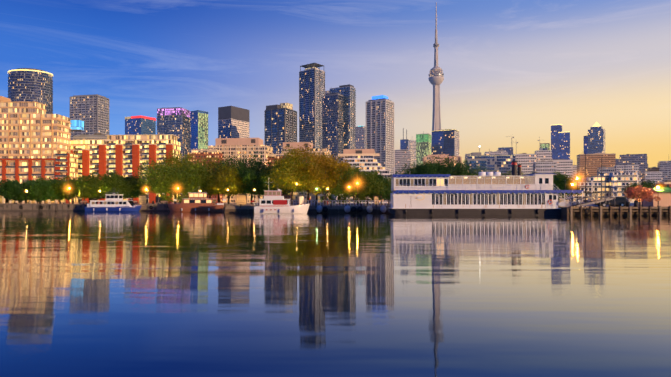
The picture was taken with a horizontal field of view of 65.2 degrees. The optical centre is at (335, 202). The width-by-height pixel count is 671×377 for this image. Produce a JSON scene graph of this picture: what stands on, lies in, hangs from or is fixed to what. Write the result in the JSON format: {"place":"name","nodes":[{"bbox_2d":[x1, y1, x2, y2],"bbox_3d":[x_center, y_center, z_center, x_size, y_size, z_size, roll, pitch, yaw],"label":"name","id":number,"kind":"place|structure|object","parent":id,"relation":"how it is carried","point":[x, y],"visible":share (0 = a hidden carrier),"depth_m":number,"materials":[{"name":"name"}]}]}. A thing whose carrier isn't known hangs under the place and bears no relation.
{"place":"outdoors","nodes":[
{"label":"outdoors","id":0,"kind":"place"},
{"bbox_2d":[70,119,83,130],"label":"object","id":1,"kind":"structure","parent":0,"point":[76,124],"depth_m":330.25,"materials":[{"name":"glass"}]},
{"bbox_2d":[73,133,106,138],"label":"block","id":2,"kind":"structure","parent":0,"point":[94,136],"depth_m":336.51,"materials":[{"name":"grey concrete"}]},
{"bbox_2d":[0,203,390,204],"bbox_3d":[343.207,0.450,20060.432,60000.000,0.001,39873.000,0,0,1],"label":"quay wall","id":3,"kind":"structure","parent":0,"point":[216,203],"depth_m":279.23,"materials":[{"name":"grey concrete"}]},
{"bbox_2d":[0,179,31,203],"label":"tree","id":4,"kind":"object","parent":3,"relation":"on","point":[7,187],"visible":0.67,"depth_m":139.02,"materials":[{"name":"green plant"}]},
{"bbox_2d":[13,182,40,203],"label":"tree","id":5,"kind":"object","parent":3,"relation":"on","point":[22,194],"visible":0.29,"depth_m":138.98,"materials":[{"name":"green plant"}]},
{"bbox_2d":[8,68,52,113],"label":"skyscraper","id":6,"kind":"structure","parent":3,"relation":"on","point":[29,85],"depth_m":610.20,"materials":[{"name":"blue"}]},
{"bbox_2d":[0,96,77,202],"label":"block","id":7,"kind":"structure","parent":3,"relation":"on","point":[35,140],"depth_m":287.76,"materials":[{"name":"beige stone"}]},
{"bbox_2d":[23,176,67,203],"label":"tree","id":8,"kind":"object","parent":3,"relation":"on","point":[40,189],"visible":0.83,"depth_m":139.29,"materials":[{"name":"green plant"}]},
{"bbox_2d":[46,181,75,203],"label":"tree","id":9,"kind":"object","parent":3,"relation":"on","point":[60,192],"visible":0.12,"depth_m":141.66,"materials":[{"name":"green plant"}]},
{"bbox_2d":[55,172,104,203],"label":"tree","id":10,"kind":"object","parent":3,"relation":"on","point":[80,187],"visible":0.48,"depth_m":138.53,"materials":[{"name":"green plant"}]},
{"bbox_2d":[69,94,109,140],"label":"high-rise building","id":11,"kind":"structure","parent":3,"relation":"on","point":[92,111],"depth_m":694.59,"materials":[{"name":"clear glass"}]},
{"bbox_2d":[84,177,105,199],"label":"tree","id":12,"kind":"object","parent":3,"relation":"on","point":[103,197],"visible":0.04,"depth_m":144.35,"materials":[{"name":"green plant"}]},
{"bbox_2d":[88,170,136,197],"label":"tree","id":13,"kind":"object","parent":3,"relation":"on","point":[111,184],"visible":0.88,"depth_m":139.47,"materials":[{"name":"green plant"}]},
{"bbox_2d":[70,134,180,201],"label":"apartment building","id":14,"kind":"structure","parent":3,"relation":"on","point":[125,155],"depth_m":301.23,"materials":[{"name":"white paint"}]},
{"bbox_2d":[123,176,149,199],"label":"tree","id":15,"kind":"object","parent":3,"relation":"on","point":[133,195],"visible":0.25,"depth_m":144.27,"materials":[{"name":"green plant"}]},
{"bbox_2d":[125,115,155,134],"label":"building","id":16,"kind":"structure","parent":3,"relation":"on","point":[140,125],"depth_m":941.68,"materials":[{"name":"blue glass"}]},
{"bbox_2d":[132,158,192,203],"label":"tree","id":17,"kind":"object","parent":3,"relation":"on","point":[161,185],"visible":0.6,"depth_m":137.98,"materials":[{"name":"green plant"}]},
{"bbox_2d":[159,191,176,201],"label":"shrub","id":18,"kind":"object","parent":3,"relation":"on","point":[164,198],"visible":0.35,"depth_m":138.48,"materials":[{"name":"green plant"}]},
{"bbox_2d":[149,149,195,201],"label":"tree","id":19,"kind":"object","parent":3,"relation":"on","point":[178,163],"visible":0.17,"depth_m":147.17,"materials":[{"name":"green plant"}]},
{"bbox_2d":[156,107,190,193],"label":"skyscraper","id":20,"kind":"structure","parent":3,"relation":"on","point":[175,121],"depth_m":711.93,"materials":[{"name":"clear glass"}]},
{"bbox_2d":[174,193,188,201],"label":"shrub","id":21,"kind":"object","parent":3,"relation":"on","point":[180,197],"visible":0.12,"depth_m":137.78,"materials":[{"name":"green plant"}]},
{"bbox_2d":[168,160,215,195],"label":"tree","id":22,"kind":"object","parent":3,"relation":"on","point":[195,184],"visible":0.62,"depth_m":138.57,"materials":[{"name":"green plant"}]},
{"bbox_2d":[176,154,234,198],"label":"tree","id":23,"kind":"object","parent":3,"relation":"on","point":[210,162],"visible":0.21,"depth_m":145.83,"materials":[{"name":"green plant"}]},
{"bbox_2d":[209,160,234,201],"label":"tree","id":24,"kind":"object","parent":3,"relation":"on","point":[217,171],"visible":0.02,"depth_m":158.33,"materials":[{"name":"green plant"}]},
{"bbox_2d":[204,164,247,203],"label":"tree","id":25,"kind":"object","parent":3,"relation":"on","point":[224,183],"visible":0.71,"depth_m":138.09,"materials":[{"name":"green plant"}]},
{"bbox_2d":[187,138,272,202],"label":"building","id":26,"kind":"structure","parent":3,"relation":"on","point":[223,147],"depth_m":450.69,"materials":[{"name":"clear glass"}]},
{"bbox_2d":[218,106,249,137],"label":"high-rise building","id":27,"kind":"structure","parent":3,"relation":"on","point":[233,122],"depth_m":788.25,"materials":[{"name":"blue glass"}]},
{"bbox_2d":[216,151,266,194],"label":"tree","id":28,"kind":"object","parent":3,"relation":"on","point":[243,161],"visible":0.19,"depth_m":145.13,"materials":[{"name":"green plant"}]},
{"bbox_2d":[235,161,274,198],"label":"tree","id":29,"kind":"object","parent":3,"relation":"on","point":[248,175],"visible":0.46,"depth_m":137.02,"materials":[{"name":"green plant"}]},
{"bbox_2d":[253,160,298,195],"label":"tree","id":30,"kind":"object","parent":3,"relation":"on","point":[264,174],"visible":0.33,"depth_m":134.76,"materials":[{"name":"green plant"}]},
{"bbox_2d":[264,103,296,152],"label":"stepped tower","id":31,"kind":"structure","parent":3,"relation":"on","point":[280,123],"depth_m":690.00,"materials":[{"name":"blue glass"}]},
{"bbox_2d":[258,146,332,203],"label":"tree","id":32,"kind":"object","parent":3,"relation":"on","point":[283,177],"visible":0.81,"depth_m":130.44,"materials":[{"name":"green plant"}]},
{"bbox_2d":[268,142,330,202],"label":"building","id":33,"kind":"structure","parent":3,"relation":"on","point":[295,145],"depth_m":460.18,"materials":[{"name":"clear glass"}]},
{"bbox_2d":[275,144,340,203],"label":"tree","id":34,"kind":"object","parent":3,"relation":"on","point":[312,154],"visible":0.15,"depth_m":138.24,"materials":[{"name":"green plant"}]},
{"bbox_2d":[299,63,324,148],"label":"skyscraper","id":35,"kind":"structure","parent":3,"relation":"on","point":[311,84],"depth_m":810.71,"materials":[{"name":"blue glass"}]},
{"bbox_2d":[296,153,333,203],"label":"tree","id":36,"kind":"object","parent":3,"relation":"on","point":[305,188],"visible":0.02,"depth_m":151.32,"materials":[{"name":"green plant"}]},
{"bbox_2d":[289,155,356,203],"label":"tree","id":37,"kind":"object","parent":3,"relation":"on","point":[321,184],"visible":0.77,"depth_m":131.24,"materials":[{"name":"green plant"}]},
{"bbox_2d":[319,193,337,203],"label":"shrub","id":38,"kind":"object","parent":3,"relation":"on","point":[329,198],"visible":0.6,"depth_m":137.41,"materials":[{"name":"green plant"}]},
{"bbox_2d":[316,164,360,203],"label":"tree","id":39,"kind":"object","parent":3,"relation":"on","point":[337,180],"visible":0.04,"depth_m":137.15,"materials":[{"name":"green plant"}]},
{"bbox_2d":[329,84,355,148],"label":"skyscraper","id":40,"kind":"structure","parent":3,"relation":"on","point":[347,92],"depth_m":708.71,"materials":[{"name":"blue glass"}]},
{"bbox_2d":[321,93,343,202],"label":"skyscraper","id":41,"kind":"structure","parent":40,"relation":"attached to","point":[332,127],"depth_m":704.21,"materials":[{"name":"blue glass"}]},
{"bbox_2d":[336,194,355,203],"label":"shrub","id":42,"kind":"object","parent":3,"relation":"on","point":[342,199],"visible":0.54,"depth_m":137.74,"materials":[{"name":"green plant"}]},
{"bbox_2d":[330,164,388,203],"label":"tree","id":43,"kind":"object","parent":3,"relation":"on","point":[367,183],"visible":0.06,"depth_m":129.54,"materials":[{"name":"green plant"}]},
{"bbox_2d":[349,195,369,203],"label":"shrub","id":44,"kind":"object","parent":3,"relation":"on","point":[361,199],"visible":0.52,"depth_m":137.43,"materials":[{"name":"green plant"}]},
{"bbox_2d":[355,126,365,148],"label":"skyscraper","id":45,"kind":"structure","parent":3,"relation":"on","point":[360,136],"depth_m":991.25,"materials":[{"name":"grey glass"}]},
{"bbox_2d":[336,149,390,202],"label":"terraced block","id":46,"kind":"structure","parent":3,"relation":"on","point":[364,160],"depth_m":395.92,"materials":[{"name":"beige concrete"}]},
{"bbox_2d":[345,170,389,203],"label":"tree","id":47,"kind":"object","parent":3,"relation":"on","point":[370,194],"visible":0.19,"depth_m":135.75,"materials":[{"name":"green plant"}]},
{"bbox_2d":[138,192,599,204],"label":"promenade kiosks","id":48,"kind":"object","parent":3,"relation":"on","point":[239,198],"visible":0.6,"depth_m":137.51,"materials":[{"name":"concrete"}]},
{"bbox_2d":[366,95,393,174],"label":"skyscraper","id":49,"kind":"structure","parent":3,"relation":"on","point":[380,124],"depth_m":747.92,"materials":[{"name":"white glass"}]},
{"bbox_2d":[369,176,391,203],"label":"tree","id":50,"kind":"object","parent":3,"relation":"on","point":[388,179],"visible":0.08,"depth_m":140.40,"materials":[{"name":"green plant"}]},
{"bbox_2d":[374,176,387,203],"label":"tree","id":51,"kind":"object","parent":3,"relation":"on","point":[381,197],"visible":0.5,"depth_m":134.45,"materials":[{"name":"green plant"}]},
{"bbox_2d":[384,182,392,203],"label":"conifer","id":52,"kind":"object","parent":3,"relation":"on","point":[388,195],"visible":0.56,"depth_m":137.33,"materials":[{"name":"green plant"}]},
{"bbox_2d":[400,128,408,149],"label":"tower","id":53,"kind":"structure","parent":3,"relation":"on","point":[403,143],"depth_m":1291.33,"materials":[{"name":"blue glass"}]},
{"bbox_2d":[389,167,422,178],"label":"tree","id":54,"kind":"object","parent":3,"relation":"on","point":[407,171],"visible":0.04,"depth_m":156.87,"materials":[{"name":"green plant"}]},
{"bbox_2d":[408,140,415,170],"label":"high-rise building","id":55,"kind":"structure","parent":3,"relation":"on","point":[411,144],"depth_m":1190.90,"materials":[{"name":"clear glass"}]},
{"bbox_2d":[416,131,430,167],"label":"skyscraper","id":56,"kind":"structure","parent":3,"relation":"on","point":[423,144],"depth_m":1088.07,"materials":[{"name":"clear glass"}]},
{"bbox_2d":[395,161,452,175],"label":"tree","id":57,"kind":"object","parent":3,"relation":"on","point":[423,168],"visible":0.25,"depth_m":156.36,"materials":[{"name":"green plant"}]},
{"bbox_2d":[428,3,443,154],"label":"observation tower","id":58,"kind":"structure","parent":3,"relation":"on","point":[436,75],"depth_m":1487.45,"materials":[{"name":"concrete"}]},
{"bbox_2d":[423,154,461,167],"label":"stone block","id":59,"kind":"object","parent":3,"relation":"on","point":[443,156],"visible":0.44,"depth_m":508.73,"materials":[{"name":"beige stone"}]},
{"bbox_2d":[431,129,458,155],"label":"blue tower","id":60,"kind":"structure","parent":3,"relation":"on","point":[445,141],"depth_m":885.98,"materials":[{"name":"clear glass"}]},
{"bbox_2d":[414,155,476,175],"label":"tree","id":61,"kind":"object","parent":3,"relation":"on","point":[446,161],"visible":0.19,"depth_m":162.08,"materials":[{"name":"green plant"}]},
{"bbox_2d":[433,160,486,175],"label":"tree","id":62,"kind":"object","parent":3,"relation":"on","point":[462,171],"visible":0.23,"depth_m":157.88,"materials":[{"name":"green plant"}]},
{"bbox_2d":[465,158,487,172],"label":"infill block","id":63,"kind":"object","parent":3,"relation":"on","point":[476,162],"visible":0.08,"depth_m":512.43,"materials":[{"name":"grey glass"}]},
{"bbox_2d":[466,152,515,175],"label":"dark block","id":64,"kind":"structure","parent":3,"relation":"on","point":[501,163],"depth_m":605.09,"materials":[{"name":"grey glass"}]},
{"bbox_2d":[484,150,507,154],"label":"infill block","id":65,"kind":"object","parent":3,"relation":"on","point":[500,152],"visible":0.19,"depth_m":884.52,"materials":[{"name":"white concrete"}]},
{"bbox_2d":[498,147,512,154],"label":"infill block","id":66,"kind":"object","parent":3,"relation":"on","point":[508,149],"visible":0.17,"depth_m":1277.48,"materials":[{"name":"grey glass"}]},
{"bbox_2d":[513,153,537,174],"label":"white block","id":67,"kind":"structure","parent":3,"relation":"on","point":[526,161],"depth_m":629.00,"materials":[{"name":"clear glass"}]},
{"bbox_2d":[535,148,551,161],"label":"white block","id":68,"kind":"structure","parent":3,"relation":"on","point":[544,154],"depth_m":640.46,"materials":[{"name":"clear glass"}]},
{"bbox_2d":[532,161,557,174],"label":"infill block","id":69,"kind":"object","parent":3,"relation":"on","point":[545,167],"visible":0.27,"depth_m":491.90,"materials":[{"name":"white concrete"}]},
{"bbox_2d":[540,143,549,149],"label":"building","id":70,"kind":"structure","parent":3,"relation":"on","point":[544,145],"depth_m":1233.48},
{"bbox_2d":[551,124,561,159],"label":"twin tower","id":71,"kind":"structure","parent":3,"relation":"on","point":[556,129],"depth_m":1183.95,"materials":[{"name":"blue glass"}]},
{"bbox_2d":[552,159,572,180],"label":"white block","id":72,"kind":"structure","parent":3,"relation":"on","point":[565,167],"depth_m":647.28,"materials":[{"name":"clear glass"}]},
{"bbox_2d":[558,131,569,159],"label":"skyscraper","id":73,"kind":"structure","parent":3,"relation":"on","point":[564,145],"depth_m":1132.91,"materials":[{"name":"blue glass"}]},
{"bbox_2d":[553,171,580,199],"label":"tree","id":74,"kind":"object","parent":3,"relation":"on","point":[564,175],"visible":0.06,"depth_m":156.64,"materials":[{"name":"green plant"}]},
{"bbox_2d":[553,173,582,198],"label":"tree","id":75,"kind":"object","parent":3,"relation":"on","point":[556,181],"visible":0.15,"depth_m":145.98,"materials":[{"name":"green plant"}]},
{"bbox_2d":[573,165,576,178],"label":"infill block","id":76,"kind":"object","parent":3,"relation":"on","point":[574,169],"visible":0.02,"depth_m":936.87,"materials":[{"name":"beige concrete"}]},
{"bbox_2d":[578,156,587,177],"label":"brown block","id":77,"kind":"structure","parent":3,"relation":"on","point":[581,165],"depth_m":803.20,"materials":[{"name":"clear glass"}]},
{"bbox_2d":[576,153,615,176],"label":"brown block","id":78,"kind":"structure","parent":3,"relation":"on","point":[594,161],"depth_m":801.50,"materials":[{"name":"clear glass"}]},
{"bbox_2d":[587,122,605,153],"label":"pointed tower","id":79,"kind":"structure","parent":3,"relation":"on","point":[596,137],"depth_m":983.97,"materials":[{"name":"teal glass"}]},
{"bbox_2d":[583,136,587,153],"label":"tower pointed wing","id":80,"kind":"structure","parent":79,"relation":"attached to","point":[585,144],"depth_m":993.38,"materials":[{"name":"blue glass"}]},
{"bbox_2d":[559,173,640,202],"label":"white condos","id":81,"kind":"structure","parent":3,"relation":"on","point":[612,182],"depth_m":297.48,"materials":[{"name":"paint"}]},
{"bbox_2d":[596,166,615,175],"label":"infill block","id":82,"kind":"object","parent":3,"relation":"on","point":[607,169],"visible":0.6,"depth_m":550.38,"materials":[{"name":"grey concrete"}]},
{"bbox_2d":[615,157,619,165],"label":"infill block","id":83,"kind":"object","parent":3,"relation":"on","point":[617,162],"visible":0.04,"depth_m":1080.99,"materials":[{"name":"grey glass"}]},
{"bbox_2d":[614,164,639,177],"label":"block","id":84,"kind":"structure","parent":3,"relation":"on","point":[632,168],"depth_m":683.56,"materials":[{"name":"white concrete"}]},
{"bbox_2d":[619,181,649,200],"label":"tree","id":85,"kind":"object","parent":3,"relation":"on","point":[631,185],"visible":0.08,"depth_m":247.63,"materials":[{"name":"green plant"}]},
{"bbox_2d":[642,171,661,184],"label":"infill block","id":86,"kind":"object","parent":3,"relation":"on","point":[655,176],"visible":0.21,"depth_m":686.17,"materials":[{"name":"grey concrete"}]},
{"bbox_2d":[640,180,663,187],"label":"tree","id":87,"kind":"object","parent":3,"relation":"on","point":[648,184],"visible":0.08,"depth_m":256.11,"materials":[{"name":"green plant"}]},
{"bbox_2d":[647,167,658,171],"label":"block","id":88,"kind":"structure","parent":3,"relation":"on","point":[651,169],"depth_m":815.76,"materials":[{"name":"grey concrete"}]},
{"bbox_2d":[657,161,670,181],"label":"block","id":89,"kind":"structure","parent":3,"relation":"on","point":[664,167],"depth_m":803.87,"materials":[{"name":"grey glass"}]},
{"bbox_2d":[657,180,670,186],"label":"building","id":90,"kind":"structure","parent":3,"relation":"on","point":[667,182],"depth_m":254.30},
{"bbox_2d":[190,110,207,151],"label":"high-rise building","id":91,"kind":"structure","parent":0,"point":[199,129],"depth_m":893.24,"materials":[{"name":"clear glass"}]},
{"bbox_2d":[0,205,670,376],"bbox_3d":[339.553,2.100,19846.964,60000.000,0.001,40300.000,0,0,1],"label":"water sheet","id":92,"kind":"object","parent":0,"point":[150,294],"depth_m":11.86,"materials":[{"name":"blue liquid"}]},
{"bbox_2d":[85,190,153,211],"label":"boat","id":93,"kind":"object","parent":92,"relation":"on","point":[113,202],"visible":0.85,"depth_m":121.07,"materials":[{"name":"white paint"}]},
{"bbox_2d":[0,204,253,210],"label":"quay wall","id":94,"kind":"structure","parent":92,"relation":"on","point":[60,207],"depth_m":127.01,"materials":[{"name":"concrete"}]},
{"bbox_2d":[11,201,244,207],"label":"quay furniture","id":95,"kind":"object","parent":94,"relation":"on","point":[88,202],"visible":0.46,"depth_m":128.56,"materials":[{"name":"grey metal"}]},
{"bbox_2d":[0,205,390,216],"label":"quay weathering","id":96,"kind":"object","parent":92,"relation":"on","point":[75,206],"visible":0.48,"depth_m":126.94,"materials":[{"name":"concrete"}]},
{"bbox_2d":[167,190,225,211],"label":"boat","id":97,"kind":"object","parent":92,"relation":"on","point":[197,202],"visible":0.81,"depth_m":116.88,"materials":[{"name":"brown wood"}]},
{"bbox_2d":[246,178,318,213],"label":"boat","id":98,"kind":"object","parent":92,"relation":"on","point":[273,202],"visible":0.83,"depth_m":98.98,"materials":[{"name":"paint"}]},
{"bbox_2d":[224,201,390,212],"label":"dock","id":99,"kind":"object","parent":92,"relation":"on","point":[335,208],"visible":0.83,"depth_m":103.92,"materials":[{"name":"black rubber"}]},
{"bbox_2d":[355,179,359,204],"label":"lamp","id":100,"kind":"object","parent":99,"relation":"on","point":[357,182],"visible":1,"depth_m":109.22,"materials":[{"name":"yellow"}]},
{"bbox_2d":[365,161,595,215],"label":"riverboat","id":101,"kind":"object","parent":92,"relation":"on","point":[489,193],"visible":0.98,"depth_m":86.53,"materials":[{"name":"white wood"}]},
{"bbox_2d":[570,200,633,205],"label":"boats behind pier","id":102,"kind":"object","parent":92,"relation":"on","point":[631,204],"visible":0.12,"depth_m":108.02,"materials":[{"name":"white paint"}]},
{"bbox_2d":[558,201,670,215],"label":"pier","id":103,"kind":"structure","parent":92,"relation":"on","point":[635,210],"depth_m":83.16,"materials":[{"name":"wood"}]},
{"bbox_2d":[576,176,580,201],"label":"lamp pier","id":104,"kind":"structure","parent":103,"relation":"on","point":[578,177],"depth_m":89.13,"materials":[{"name":"yellow"}]},
{"bbox_2d":[571,191,615,206],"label":"gangway","id":105,"kind":"object","parent":103,"relation":"on","point":[605,199],"visible":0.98,"depth_m":83.89,"materials":[{"name":"metal"}]},
{"bbox_2d":[565,153,642,206],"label":"pier masts","id":106,"kind":"object","parent":103,"relation":"on","point":[601,181],"visible":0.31,"depth_m":94.91,"materials":[{"name":"brown metal"}]},
{"bbox_2d":[595,197,627,206],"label":"suv","id":107,"kind":"object","parent":103,"relation":"on","point":[621,201],"visible":0.65,"depth_m":87.63,"materials":[{"name":"black paint"}]},
{"bbox_2d":[623,185,660,205],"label":"autumn tree","id":108,"kind":"object","parent":103,"relation":"on","point":[639,191],"visible":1,"depth_m":92.31,"materials":[{"name":"red plant"}]},
{"bbox_2d":[638,187,670,206],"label":"pier kiosk","id":109,"kind":"object","parent":103,"relation":"on","point":[664,193],"visible":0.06,"depth_m":94.38,"materials":[{"name":"pink stone"}]},
{"bbox_2d":[394,149,413,173],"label":"tower","id":110,"kind":"structure","parent":0,"point":[403,157],"depth_m":888.33,"materials":[{"name":"white concrete"}]},
{"bbox_2d":[570,173,584,204],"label":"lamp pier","id":111,"kind":"structure","parent":0,"point":[573,184],"depth_m":94.56,"materials":[{"name":"yellow glass"}]},
{"bbox_2d":[619,154,646,181],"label":"grey tower","id":112,"kind":"structure","parent":0,"point":[640,160],"depth_m":796.66,"materials":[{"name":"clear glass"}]}
]}

